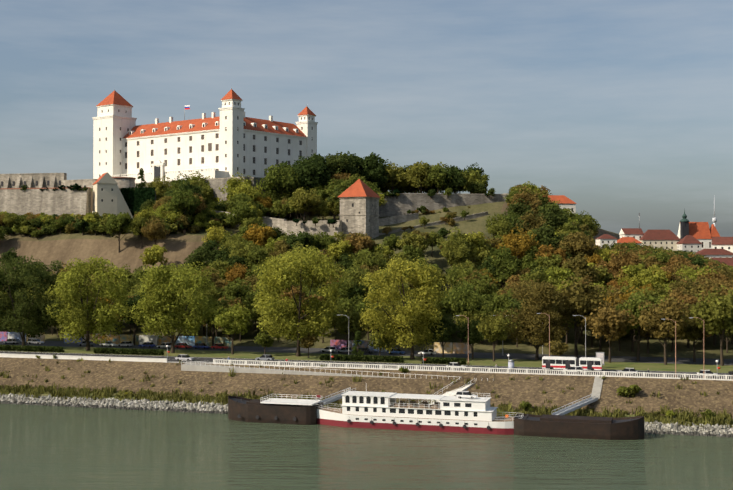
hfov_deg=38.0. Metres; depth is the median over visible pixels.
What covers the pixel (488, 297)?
hill tree
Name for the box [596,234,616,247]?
town house
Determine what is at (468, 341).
street lamp
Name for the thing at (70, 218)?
hill tree
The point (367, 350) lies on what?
car
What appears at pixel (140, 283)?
hill tree
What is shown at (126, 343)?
car
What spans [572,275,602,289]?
hill tree
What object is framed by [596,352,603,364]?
poster box
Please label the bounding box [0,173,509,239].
fortification walls
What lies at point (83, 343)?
car
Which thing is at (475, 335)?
hill tree
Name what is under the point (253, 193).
hill tree
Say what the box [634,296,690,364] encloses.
hill tree
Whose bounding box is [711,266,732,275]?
hill tree
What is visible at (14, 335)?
hoarding panel
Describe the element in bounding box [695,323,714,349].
hill tree
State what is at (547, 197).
hill tree
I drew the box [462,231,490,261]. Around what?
hill tree
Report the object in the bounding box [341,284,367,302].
hill tree
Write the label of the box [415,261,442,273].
hill tree
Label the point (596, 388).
embankment stairs and balustrade
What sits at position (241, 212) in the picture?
hill tree
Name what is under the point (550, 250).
hill tree
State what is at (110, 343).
car
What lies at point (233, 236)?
hill tree
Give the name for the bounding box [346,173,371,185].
hill tree
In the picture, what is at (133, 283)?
hill tree
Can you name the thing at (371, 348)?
hoarding panel
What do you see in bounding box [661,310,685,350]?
hill tree
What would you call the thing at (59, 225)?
tree
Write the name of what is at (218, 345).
car
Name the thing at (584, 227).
hill tree
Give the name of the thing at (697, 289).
tree
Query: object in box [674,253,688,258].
hill tree
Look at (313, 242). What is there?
hill tree
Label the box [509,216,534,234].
hill tree
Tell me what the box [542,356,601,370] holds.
articulated bus
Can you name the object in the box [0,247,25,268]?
hill tree
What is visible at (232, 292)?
hill tree
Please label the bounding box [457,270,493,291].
hill tree
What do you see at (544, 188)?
hill tree
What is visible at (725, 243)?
town house
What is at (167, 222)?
tree
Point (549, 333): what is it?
street lamp
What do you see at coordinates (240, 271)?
hill tree
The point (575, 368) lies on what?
car
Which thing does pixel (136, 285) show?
hill tree
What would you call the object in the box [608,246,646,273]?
hill tree
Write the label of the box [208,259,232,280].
hill tree
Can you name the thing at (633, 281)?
hill tree
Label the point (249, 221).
hill tree
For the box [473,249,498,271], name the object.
hill tree
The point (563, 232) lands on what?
hill tree
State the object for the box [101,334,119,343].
hoarding panel
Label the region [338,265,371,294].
hill tree
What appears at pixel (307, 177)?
hill tree
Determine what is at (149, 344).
car
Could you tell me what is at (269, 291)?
hill tree
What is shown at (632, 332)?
hill tree
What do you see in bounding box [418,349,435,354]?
car
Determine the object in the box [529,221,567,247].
hill tree
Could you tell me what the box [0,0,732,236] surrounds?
sky
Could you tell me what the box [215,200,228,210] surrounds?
tree
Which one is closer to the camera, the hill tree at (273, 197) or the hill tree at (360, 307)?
the hill tree at (360, 307)
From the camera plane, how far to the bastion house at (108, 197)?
537.40 m
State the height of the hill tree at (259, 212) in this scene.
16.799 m
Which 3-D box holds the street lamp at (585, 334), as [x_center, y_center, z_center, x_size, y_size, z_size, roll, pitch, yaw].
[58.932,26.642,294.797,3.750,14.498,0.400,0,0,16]
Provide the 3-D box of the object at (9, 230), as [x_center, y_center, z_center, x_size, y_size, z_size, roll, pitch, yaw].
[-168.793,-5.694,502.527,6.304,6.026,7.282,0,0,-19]
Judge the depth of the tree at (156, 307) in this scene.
333.28 m
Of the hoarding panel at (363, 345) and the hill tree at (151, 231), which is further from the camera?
the hill tree at (151, 231)
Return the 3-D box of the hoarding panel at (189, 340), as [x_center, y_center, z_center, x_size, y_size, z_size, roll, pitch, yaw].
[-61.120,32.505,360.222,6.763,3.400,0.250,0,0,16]
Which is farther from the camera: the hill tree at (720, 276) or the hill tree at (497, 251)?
the hill tree at (497, 251)
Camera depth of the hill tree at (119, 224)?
472.92 m
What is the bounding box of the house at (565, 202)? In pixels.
[548,195,576,214]
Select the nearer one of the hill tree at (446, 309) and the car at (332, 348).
the car at (332, 348)
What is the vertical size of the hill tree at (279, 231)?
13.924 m
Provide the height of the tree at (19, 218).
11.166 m
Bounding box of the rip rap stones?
[0,393,732,437]
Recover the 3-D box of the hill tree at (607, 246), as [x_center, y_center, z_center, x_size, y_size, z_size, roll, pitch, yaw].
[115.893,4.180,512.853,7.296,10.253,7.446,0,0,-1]
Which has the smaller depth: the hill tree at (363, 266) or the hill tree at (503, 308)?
the hill tree at (503, 308)
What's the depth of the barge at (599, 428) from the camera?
240.27 m
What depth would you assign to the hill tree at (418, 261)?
414.78 m
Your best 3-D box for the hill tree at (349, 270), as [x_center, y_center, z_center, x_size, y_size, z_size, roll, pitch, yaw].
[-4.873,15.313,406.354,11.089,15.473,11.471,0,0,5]
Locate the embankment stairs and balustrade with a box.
[0,353,732,414]
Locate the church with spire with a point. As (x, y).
(702, 233)
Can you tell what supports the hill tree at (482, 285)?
on the terrain
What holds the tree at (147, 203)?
on the terrain
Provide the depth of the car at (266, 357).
313.13 m
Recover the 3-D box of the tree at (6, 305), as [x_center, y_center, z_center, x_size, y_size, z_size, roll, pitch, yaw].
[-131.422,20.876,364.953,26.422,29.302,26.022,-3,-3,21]
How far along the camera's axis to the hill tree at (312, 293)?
379.89 m
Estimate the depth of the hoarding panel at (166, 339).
362.26 m
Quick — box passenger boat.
[311,387,523,434]
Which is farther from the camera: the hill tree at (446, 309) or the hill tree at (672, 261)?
the hill tree at (672, 261)
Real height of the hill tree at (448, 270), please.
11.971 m
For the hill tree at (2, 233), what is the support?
on the terrain
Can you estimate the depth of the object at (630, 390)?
262.74 m
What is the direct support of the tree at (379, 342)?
on the terrain
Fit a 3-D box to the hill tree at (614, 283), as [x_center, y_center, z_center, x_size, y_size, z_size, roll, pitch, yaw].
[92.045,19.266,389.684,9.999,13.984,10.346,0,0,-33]
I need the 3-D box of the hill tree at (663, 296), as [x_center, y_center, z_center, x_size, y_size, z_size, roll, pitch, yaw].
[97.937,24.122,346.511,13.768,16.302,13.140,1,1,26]
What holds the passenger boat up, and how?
on the river water
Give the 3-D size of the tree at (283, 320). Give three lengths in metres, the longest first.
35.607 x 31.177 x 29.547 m
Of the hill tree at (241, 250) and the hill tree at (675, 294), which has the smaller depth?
the hill tree at (675, 294)
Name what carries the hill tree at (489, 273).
on the terrain
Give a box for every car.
[3,338,19,343]
[27,339,43,343]
[78,341,94,345]
[100,341,116,346]
[117,341,133,346]
[138,342,154,347]
[156,343,170,347]
[175,343,191,348]
[175,354,194,360]
[193,343,209,348]
[211,343,228,349]
[255,354,273,360]
[320,346,337,352]
[336,347,352,352]
[358,347,373,353]
[387,348,404,354]
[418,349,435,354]
[447,362,465,369]
[562,366,582,372]
[618,368,637,374]
[697,370,718,377]
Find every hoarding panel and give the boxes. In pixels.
[0,332,7,340]
[8,332,25,341]
[26,333,44,341]
[64,334,81,342]
[83,334,100,343]
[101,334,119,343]
[120,335,138,344]
[139,335,156,344]
[158,335,175,344]
[176,336,194,345]
[195,336,211,346]
[214,337,231,346]
[330,340,346,349]
[349,340,367,349]
[368,341,386,351]
[434,342,451,352]
[453,343,471,353]
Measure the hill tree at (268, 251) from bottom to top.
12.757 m
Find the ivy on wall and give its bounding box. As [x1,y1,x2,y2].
[120,187,155,215]
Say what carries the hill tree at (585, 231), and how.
on the terrain
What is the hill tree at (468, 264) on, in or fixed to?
on the terrain
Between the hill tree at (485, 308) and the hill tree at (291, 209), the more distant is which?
the hill tree at (291, 209)
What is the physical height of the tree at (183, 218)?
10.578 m
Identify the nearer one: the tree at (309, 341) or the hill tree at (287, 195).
the tree at (309, 341)
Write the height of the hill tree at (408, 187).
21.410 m
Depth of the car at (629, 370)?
276.99 m
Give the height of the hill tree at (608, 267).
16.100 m
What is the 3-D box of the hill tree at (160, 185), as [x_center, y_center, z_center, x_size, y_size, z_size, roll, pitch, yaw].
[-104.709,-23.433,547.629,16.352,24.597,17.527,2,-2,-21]
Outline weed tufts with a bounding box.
[0,357,732,426]
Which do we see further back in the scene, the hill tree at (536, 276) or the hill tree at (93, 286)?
the hill tree at (93, 286)
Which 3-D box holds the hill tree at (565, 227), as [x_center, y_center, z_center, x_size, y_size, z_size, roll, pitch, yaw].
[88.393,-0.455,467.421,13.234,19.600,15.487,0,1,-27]
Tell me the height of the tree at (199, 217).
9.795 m
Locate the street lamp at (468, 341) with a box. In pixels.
[456,315,468,364]
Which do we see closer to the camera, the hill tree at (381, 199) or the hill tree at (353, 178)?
the hill tree at (381, 199)
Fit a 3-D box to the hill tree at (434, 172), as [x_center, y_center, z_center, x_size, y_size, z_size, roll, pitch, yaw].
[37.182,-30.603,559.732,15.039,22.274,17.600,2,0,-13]
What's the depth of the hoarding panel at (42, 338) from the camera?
376.14 m
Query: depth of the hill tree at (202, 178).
540.38 m
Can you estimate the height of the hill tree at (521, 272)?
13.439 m
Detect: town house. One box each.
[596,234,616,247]
[617,237,641,245]
[619,228,643,240]
[639,230,680,250]
[676,235,701,252]
[696,249,732,258]
[709,258,732,265]
[711,237,732,252]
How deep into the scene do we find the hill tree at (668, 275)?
400.38 m
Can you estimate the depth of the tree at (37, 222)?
500.58 m
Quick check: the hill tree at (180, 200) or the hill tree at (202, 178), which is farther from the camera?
the hill tree at (202, 178)
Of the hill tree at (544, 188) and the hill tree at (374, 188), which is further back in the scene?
the hill tree at (544, 188)
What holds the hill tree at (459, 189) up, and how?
on the terrain
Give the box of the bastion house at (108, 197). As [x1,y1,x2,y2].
[92,172,132,218]
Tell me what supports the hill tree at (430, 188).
on the terrain
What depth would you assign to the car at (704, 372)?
272.16 m
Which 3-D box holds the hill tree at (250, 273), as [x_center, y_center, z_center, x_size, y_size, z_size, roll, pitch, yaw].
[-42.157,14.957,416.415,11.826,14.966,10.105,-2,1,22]
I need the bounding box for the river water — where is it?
[0,403,732,489]
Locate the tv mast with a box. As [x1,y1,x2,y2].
[712,196,716,226]
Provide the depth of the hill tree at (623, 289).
371.32 m
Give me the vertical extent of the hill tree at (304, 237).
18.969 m
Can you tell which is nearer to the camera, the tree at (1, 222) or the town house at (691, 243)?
the tree at (1, 222)
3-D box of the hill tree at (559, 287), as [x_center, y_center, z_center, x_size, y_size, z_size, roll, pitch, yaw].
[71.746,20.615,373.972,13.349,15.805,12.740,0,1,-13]
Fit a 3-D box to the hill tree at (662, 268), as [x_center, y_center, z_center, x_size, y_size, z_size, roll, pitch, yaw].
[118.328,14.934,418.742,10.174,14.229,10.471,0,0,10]
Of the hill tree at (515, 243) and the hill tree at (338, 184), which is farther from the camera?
the hill tree at (338, 184)
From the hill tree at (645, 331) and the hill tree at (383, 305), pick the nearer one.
the hill tree at (645, 331)
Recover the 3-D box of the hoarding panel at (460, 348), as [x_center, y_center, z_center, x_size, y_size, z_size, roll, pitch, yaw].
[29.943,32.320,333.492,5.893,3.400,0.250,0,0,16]
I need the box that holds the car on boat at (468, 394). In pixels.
[456,391,476,398]
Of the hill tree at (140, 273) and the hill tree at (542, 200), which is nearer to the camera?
the hill tree at (140, 273)
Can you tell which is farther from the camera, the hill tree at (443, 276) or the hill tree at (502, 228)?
the hill tree at (502, 228)
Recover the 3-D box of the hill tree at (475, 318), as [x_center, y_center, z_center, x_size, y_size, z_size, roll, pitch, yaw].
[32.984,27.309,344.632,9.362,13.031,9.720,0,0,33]
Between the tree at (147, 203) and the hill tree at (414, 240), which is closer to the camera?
the hill tree at (414, 240)
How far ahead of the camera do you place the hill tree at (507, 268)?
400.24 m
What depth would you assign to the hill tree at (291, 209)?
503.12 m
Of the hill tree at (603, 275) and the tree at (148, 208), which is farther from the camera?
the tree at (148, 208)
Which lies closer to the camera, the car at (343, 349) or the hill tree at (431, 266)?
the car at (343, 349)
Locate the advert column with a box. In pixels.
[508,359,514,371]
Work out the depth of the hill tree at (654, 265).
427.32 m
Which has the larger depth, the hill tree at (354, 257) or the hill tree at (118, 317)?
the hill tree at (354, 257)
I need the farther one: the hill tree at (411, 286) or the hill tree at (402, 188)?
the hill tree at (402, 188)
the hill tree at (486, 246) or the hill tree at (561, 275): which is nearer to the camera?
the hill tree at (561, 275)
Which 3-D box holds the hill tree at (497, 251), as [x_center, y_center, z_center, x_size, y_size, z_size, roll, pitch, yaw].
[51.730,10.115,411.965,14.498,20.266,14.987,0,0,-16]
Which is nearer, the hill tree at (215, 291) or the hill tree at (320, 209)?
the hill tree at (215, 291)
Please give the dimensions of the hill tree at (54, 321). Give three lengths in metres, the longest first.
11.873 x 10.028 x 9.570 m
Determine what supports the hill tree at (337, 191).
on the terrain
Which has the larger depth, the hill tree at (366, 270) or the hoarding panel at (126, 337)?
the hill tree at (366, 270)
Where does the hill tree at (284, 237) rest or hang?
on the terrain
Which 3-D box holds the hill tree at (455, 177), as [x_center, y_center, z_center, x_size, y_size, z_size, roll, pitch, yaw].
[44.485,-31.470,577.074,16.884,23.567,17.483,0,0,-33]
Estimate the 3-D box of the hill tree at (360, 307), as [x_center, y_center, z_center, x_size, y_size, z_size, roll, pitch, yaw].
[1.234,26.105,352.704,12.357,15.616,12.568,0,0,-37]
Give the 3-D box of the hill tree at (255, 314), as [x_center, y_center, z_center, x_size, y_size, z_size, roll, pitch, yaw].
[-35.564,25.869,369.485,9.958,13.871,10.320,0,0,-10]
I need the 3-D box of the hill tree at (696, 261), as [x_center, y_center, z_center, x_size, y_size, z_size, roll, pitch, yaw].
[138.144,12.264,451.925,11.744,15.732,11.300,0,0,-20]
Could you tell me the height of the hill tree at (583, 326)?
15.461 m
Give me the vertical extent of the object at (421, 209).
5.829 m
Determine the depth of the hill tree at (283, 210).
503.87 m
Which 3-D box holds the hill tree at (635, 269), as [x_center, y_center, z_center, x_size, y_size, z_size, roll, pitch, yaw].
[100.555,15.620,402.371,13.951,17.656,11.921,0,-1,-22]
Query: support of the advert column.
on the terrain
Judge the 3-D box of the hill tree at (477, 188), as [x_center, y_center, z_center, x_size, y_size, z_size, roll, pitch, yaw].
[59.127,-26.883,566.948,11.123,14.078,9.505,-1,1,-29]
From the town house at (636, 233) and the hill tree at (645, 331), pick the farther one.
the town house at (636, 233)
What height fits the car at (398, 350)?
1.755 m
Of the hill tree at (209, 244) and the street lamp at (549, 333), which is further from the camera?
the hill tree at (209, 244)
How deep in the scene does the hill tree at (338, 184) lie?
515.99 m
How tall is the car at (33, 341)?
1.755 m
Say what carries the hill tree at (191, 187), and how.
on the terrain
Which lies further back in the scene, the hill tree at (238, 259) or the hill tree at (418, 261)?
the hill tree at (238, 259)
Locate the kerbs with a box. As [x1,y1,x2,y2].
[12,351,676,371]
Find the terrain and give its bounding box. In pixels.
[0,187,732,435]
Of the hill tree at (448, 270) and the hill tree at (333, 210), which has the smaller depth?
the hill tree at (448, 270)
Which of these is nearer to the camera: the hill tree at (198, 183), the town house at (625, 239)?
the hill tree at (198, 183)
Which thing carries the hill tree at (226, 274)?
on the terrain
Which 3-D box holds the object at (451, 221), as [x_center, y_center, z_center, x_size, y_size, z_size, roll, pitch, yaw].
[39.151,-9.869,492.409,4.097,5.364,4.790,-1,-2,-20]
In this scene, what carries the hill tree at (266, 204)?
on the terrain
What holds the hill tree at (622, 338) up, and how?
on the terrain
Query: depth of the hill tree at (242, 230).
459.44 m
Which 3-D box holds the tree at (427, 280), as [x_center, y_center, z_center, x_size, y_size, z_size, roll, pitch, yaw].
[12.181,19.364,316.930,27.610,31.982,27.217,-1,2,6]
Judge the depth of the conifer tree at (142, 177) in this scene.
547.73 m
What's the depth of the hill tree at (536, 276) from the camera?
378.11 m
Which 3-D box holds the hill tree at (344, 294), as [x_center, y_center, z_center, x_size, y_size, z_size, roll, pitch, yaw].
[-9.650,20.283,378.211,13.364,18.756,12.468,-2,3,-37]
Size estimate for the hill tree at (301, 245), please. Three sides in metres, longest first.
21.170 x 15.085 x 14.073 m
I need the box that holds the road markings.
[25,352,716,373]
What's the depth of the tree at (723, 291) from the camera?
337.90 m
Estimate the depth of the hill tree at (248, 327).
365.14 m
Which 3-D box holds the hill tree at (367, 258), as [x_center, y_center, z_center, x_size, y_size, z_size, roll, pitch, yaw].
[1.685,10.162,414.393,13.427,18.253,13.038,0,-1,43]
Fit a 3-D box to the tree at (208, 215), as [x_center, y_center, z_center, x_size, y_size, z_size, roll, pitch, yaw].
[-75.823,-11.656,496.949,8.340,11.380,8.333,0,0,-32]
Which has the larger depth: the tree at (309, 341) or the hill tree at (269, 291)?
the hill tree at (269, 291)
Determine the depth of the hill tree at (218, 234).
457.77 m
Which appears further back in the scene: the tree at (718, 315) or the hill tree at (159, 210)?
the hill tree at (159, 210)
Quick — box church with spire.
[677,208,719,248]
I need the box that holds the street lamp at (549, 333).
[537,313,549,355]
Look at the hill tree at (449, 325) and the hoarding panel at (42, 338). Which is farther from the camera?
the hoarding panel at (42, 338)
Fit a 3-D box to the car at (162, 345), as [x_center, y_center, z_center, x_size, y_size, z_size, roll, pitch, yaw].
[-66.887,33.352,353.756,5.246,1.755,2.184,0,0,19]
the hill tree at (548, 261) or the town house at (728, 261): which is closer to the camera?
the hill tree at (548, 261)
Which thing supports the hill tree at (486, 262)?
on the terrain
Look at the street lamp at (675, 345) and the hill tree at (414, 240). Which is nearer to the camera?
the street lamp at (675, 345)
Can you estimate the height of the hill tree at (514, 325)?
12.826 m
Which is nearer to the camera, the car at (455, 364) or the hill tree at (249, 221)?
the car at (455, 364)
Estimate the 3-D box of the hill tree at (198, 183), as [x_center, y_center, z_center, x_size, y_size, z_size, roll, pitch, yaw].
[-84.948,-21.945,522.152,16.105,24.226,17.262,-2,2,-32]
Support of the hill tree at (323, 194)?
on the terrain
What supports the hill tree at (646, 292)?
on the terrain
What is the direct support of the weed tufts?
on the terrain
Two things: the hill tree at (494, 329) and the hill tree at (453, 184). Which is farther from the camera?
the hill tree at (453, 184)
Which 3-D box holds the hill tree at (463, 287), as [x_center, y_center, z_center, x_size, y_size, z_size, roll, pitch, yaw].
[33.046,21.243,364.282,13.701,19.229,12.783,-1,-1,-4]
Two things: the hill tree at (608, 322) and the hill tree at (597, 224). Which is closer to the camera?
the hill tree at (608, 322)
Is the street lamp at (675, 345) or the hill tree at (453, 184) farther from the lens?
the hill tree at (453, 184)
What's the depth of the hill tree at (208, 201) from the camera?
526.76 m
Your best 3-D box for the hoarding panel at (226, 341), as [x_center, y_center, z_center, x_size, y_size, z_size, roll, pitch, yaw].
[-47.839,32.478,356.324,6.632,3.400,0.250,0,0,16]
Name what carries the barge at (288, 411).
on the river water
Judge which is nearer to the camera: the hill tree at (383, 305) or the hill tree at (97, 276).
the hill tree at (383, 305)
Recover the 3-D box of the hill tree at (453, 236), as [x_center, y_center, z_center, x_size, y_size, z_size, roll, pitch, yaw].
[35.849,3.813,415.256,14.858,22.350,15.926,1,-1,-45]
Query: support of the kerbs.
on the terrain
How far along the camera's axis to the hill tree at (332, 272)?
408.89 m
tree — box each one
[0,214,6,225]
[0,226,8,240]
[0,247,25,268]
[0,255,63,346]
[0,275,22,327]
[2,214,17,235]
[15,213,26,233]
[18,283,59,332]
[19,217,31,225]
[26,214,36,223]
[27,218,42,227]
[40,215,53,224]
[45,310,65,336]
[46,255,132,350]
[47,299,74,333]
[49,262,70,274]
[51,219,64,233]
[59,215,72,223]
[81,278,107,297]
[86,212,101,219]
[86,266,110,282]
[105,212,132,252]
[106,295,127,333]
[110,264,130,280]
[118,292,148,344]
[120,273,141,323]
[127,216,149,247]
[129,261,219,352]
[129,265,149,280]
[130,277,149,320]
[132,273,173,297]
[135,168,146,187]
[135,209,152,218]
[139,199,154,208]
[139,244,167,267]
[141,218,169,244]
[144,203,152,212]
[145,176,163,190]
[150,175,175,199]
[152,195,166,211]
[155,204,170,218]
[160,196,172,213]
[160,203,183,216]
[163,173,196,191]
[164,188,201,232]
[164,217,176,223]
[165,178,203,196]
[165,208,184,233]
[172,307,194,335]
[175,214,189,234]
[176,217,191,233]
[178,175,210,199]
[183,245,214,271]
[184,193,207,228]
[186,280,222,334]
[188,171,212,191]
[192,212,206,223]
[195,210,209,217]
[195,266,228,295]
[196,238,218,258]
[197,299,231,345]
[202,226,229,247]
[202,321,222,336]
[203,187,216,201]
[203,198,216,205]
[206,245,234,266]
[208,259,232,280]
[211,303,250,354]
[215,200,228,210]
[218,277,257,333]
[218,296,243,336]
[219,172,252,200]
[219,231,244,246]
[220,236,246,251]
[224,264,241,283]
[225,199,258,228]
[225,262,249,282]
[226,193,254,214]
[227,240,257,262]
[228,255,248,268]
[233,183,264,201]
[237,225,257,237]
[238,217,267,229]
[240,315,253,341]
[241,223,276,247]
[241,274,259,299]
[243,201,263,216]
[244,247,270,269]
[244,265,266,277]
[249,297,270,329]
[250,303,267,332]
[252,245,346,356]
[253,195,271,208]
[254,201,268,216]
[254,282,282,301]
[254,329,278,353]
[256,164,303,217]
[261,247,273,260]
[262,193,282,216]
[265,237,280,252]
[268,199,289,217]
[268,226,286,241]
[269,239,292,257]
[273,231,297,245]
[274,161,305,216]
[274,184,299,217]
[278,285,305,304]
[279,241,316,267]
[284,158,330,214]
[285,194,305,218]
[285,231,314,249]
[287,187,322,220]
[292,153,331,183]
[297,294,323,336]
[299,333,316,357]
[302,285,320,298]
[303,183,321,192]
[306,291,319,296]
[308,188,328,216]
[308,294,337,310]
[309,232,318,253]
[309,314,334,342]
[312,202,330,218]
[313,232,329,239]
[313,234,335,253]
[314,249,335,264]
[320,262,344,283]
[320,276,358,311]
[322,151,359,180]
[322,193,339,219]
[324,151,360,177]
[324,178,353,217]
[326,172,350,183]
[326,239,353,262]
[327,185,348,209]
[328,306,369,346]
[330,231,349,243]
[337,252,355,271]
[337,295,367,335]
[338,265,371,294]
[341,266,362,276]
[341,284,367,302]
[342,232,367,242]
[344,233,376,254]
[345,269,369,280]
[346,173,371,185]
[349,249,362,265]
[350,152,386,181]
[352,331,363,359]
[353,248,388,271]
[354,301,384,339]
[357,163,388,187]
[359,257,452,359]
[360,264,380,275]
[364,181,381,193]
[367,284,388,322]
[368,331,390,359]
[370,244,394,257]
[374,252,390,268]
[374,294,404,345]
[375,191,386,205]
[376,163,407,191]
[381,234,401,260]
[389,252,412,267]
[396,232,428,252]
[399,184,420,192]
[402,245,424,261]
[403,164,422,192]
[405,161,433,192]
[405,182,417,192]
[405,281,416,288]
[406,256,426,266]
[410,230,429,241]
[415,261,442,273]
[422,184,443,192]
[423,165,451,192]
[424,231,443,256]
[424,313,460,357]
[425,162,448,168]
[427,294,456,318]
[431,267,446,286]
[436,165,466,190]
[436,226,476,255]
[441,165,464,192]
[441,238,478,266]
[445,260,488,286]
[445,266,460,282]
[446,279,481,302]
[448,284,483,341]
[452,170,466,192]
[452,260,476,268]
[455,310,481,331]
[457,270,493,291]
[457,318,486,358]
[459,169,487,193]
[461,162,489,187]
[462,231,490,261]
[464,272,497,298]
[467,182,487,193]
[469,297,499,343]
[470,239,496,262]
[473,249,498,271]
[473,255,502,278]
[476,268,497,282]
[476,310,516,360]
[479,293,501,315]
[480,246,520,288]
[481,269,500,288]
[482,253,519,287]
[485,214,508,227]
[485,219,513,238]
[487,287,502,298]
[488,236,502,248]
[489,235,504,244]
[493,226,540,262]
[494,287,517,308]
[496,279,576,359]
[498,299,523,338]
[503,190,520,203]
[503,213,520,223]
[504,198,533,215]
[505,274,527,288]
[506,312,523,346]
[507,186,541,215]
[508,283,553,345]
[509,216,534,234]
[510,185,534,198]
[513,267,530,276]
[515,209,547,232]
[517,253,540,271]
[519,266,557,287]
[520,245,540,262]
[522,181,540,193]
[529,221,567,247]
[530,265,546,275]
[532,191,548,205]
[534,244,567,267]
[534,252,562,270]
[536,202,568,230]
[539,185,552,194]
[540,190,559,206]
[540,202,559,209]
[543,265,580,285]
[544,339,569,355]
[553,300,575,343]
[554,222,583,236]
[554,239,583,259]
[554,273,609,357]
[555,229,574,238]
[556,283,578,291]
[557,263,581,277]
[559,231,596,259]
[560,290,581,342]
[562,252,600,281]
[566,208,581,223]
[570,221,593,235]
[571,225,590,239]
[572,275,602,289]
[578,211,597,224]
[580,216,596,229]
[581,302,634,362]
[582,323,593,347]
[584,254,606,267]
[584,262,598,278]
[586,322,601,350]
[589,265,616,288]
[589,281,615,293]
[591,246,608,257]
[593,218,600,233]
[596,285,624,337]
[597,248,624,264]
[597,259,616,273]
[602,244,613,250]
[603,293,619,341]
[604,269,626,288]
[607,279,628,289]
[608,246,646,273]
[610,294,646,351]
[613,243,627,250]
[613,286,644,341]
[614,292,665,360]
[616,272,641,289]
[618,263,644,277]
[618,329,630,350]
[620,285,638,293]
[626,246,647,252]
[630,288,656,297]
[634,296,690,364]
[635,246,653,255]
[637,267,667,289]
[638,253,657,263]
[639,283,658,291]
[640,327,653,352]
[642,256,666,269]
[644,251,671,265]
[646,264,664,270]
[648,284,669,297]
[652,267,681,281]
[652,269,671,285]
[658,295,683,339]
[659,265,672,274]
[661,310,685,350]
[663,254,693,268]
[664,285,690,333]
[665,274,698,295]
[671,262,700,278]
[673,264,692,278]
[673,294,702,347]
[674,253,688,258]
[675,302,711,361]
[680,265,717,281]
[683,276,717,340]
[685,255,705,267]
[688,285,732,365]
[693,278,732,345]
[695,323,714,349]
[696,267,731,285]
[702,276,732,291]
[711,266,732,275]
[711,329,732,352]
[717,265,732,283]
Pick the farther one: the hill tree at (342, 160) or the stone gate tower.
the hill tree at (342, 160)
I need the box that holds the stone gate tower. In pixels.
[338,179,380,238]
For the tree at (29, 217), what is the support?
on the terrain
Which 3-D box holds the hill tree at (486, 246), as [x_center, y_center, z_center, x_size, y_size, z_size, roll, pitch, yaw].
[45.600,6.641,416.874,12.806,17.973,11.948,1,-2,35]
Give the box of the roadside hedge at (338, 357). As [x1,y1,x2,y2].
[0,345,466,363]
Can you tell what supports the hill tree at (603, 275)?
on the terrain
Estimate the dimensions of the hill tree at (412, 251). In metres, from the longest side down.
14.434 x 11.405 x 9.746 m
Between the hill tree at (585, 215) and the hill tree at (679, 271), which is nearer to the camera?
the hill tree at (679, 271)
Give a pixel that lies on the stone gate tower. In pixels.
(359, 205)
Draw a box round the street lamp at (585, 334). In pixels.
[573,315,585,356]
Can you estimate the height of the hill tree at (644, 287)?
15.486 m
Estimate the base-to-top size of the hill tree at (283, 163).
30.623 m
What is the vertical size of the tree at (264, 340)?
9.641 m
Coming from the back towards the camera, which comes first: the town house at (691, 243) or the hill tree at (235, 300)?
the town house at (691, 243)
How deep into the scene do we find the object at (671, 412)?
252.24 m
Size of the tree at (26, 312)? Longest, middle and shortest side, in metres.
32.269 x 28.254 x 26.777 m
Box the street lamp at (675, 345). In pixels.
[661,319,676,377]
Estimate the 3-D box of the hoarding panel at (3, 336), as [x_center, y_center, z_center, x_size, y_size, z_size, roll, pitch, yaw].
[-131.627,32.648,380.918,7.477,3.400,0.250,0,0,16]
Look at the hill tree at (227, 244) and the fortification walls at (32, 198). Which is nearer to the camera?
the hill tree at (227, 244)
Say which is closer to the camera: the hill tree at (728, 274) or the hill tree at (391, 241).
the hill tree at (728, 274)
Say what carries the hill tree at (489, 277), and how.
on the terrain
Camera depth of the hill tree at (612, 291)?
373.30 m
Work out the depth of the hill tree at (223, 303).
353.44 m
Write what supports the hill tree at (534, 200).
on the terrain
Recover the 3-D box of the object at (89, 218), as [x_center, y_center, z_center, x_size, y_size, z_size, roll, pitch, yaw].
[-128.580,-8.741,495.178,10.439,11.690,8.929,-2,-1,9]
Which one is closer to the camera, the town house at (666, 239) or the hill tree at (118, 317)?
the hill tree at (118, 317)
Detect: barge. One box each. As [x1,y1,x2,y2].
[228,394,323,424]
[514,413,643,439]
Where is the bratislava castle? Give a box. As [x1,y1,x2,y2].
[92,87,317,182]

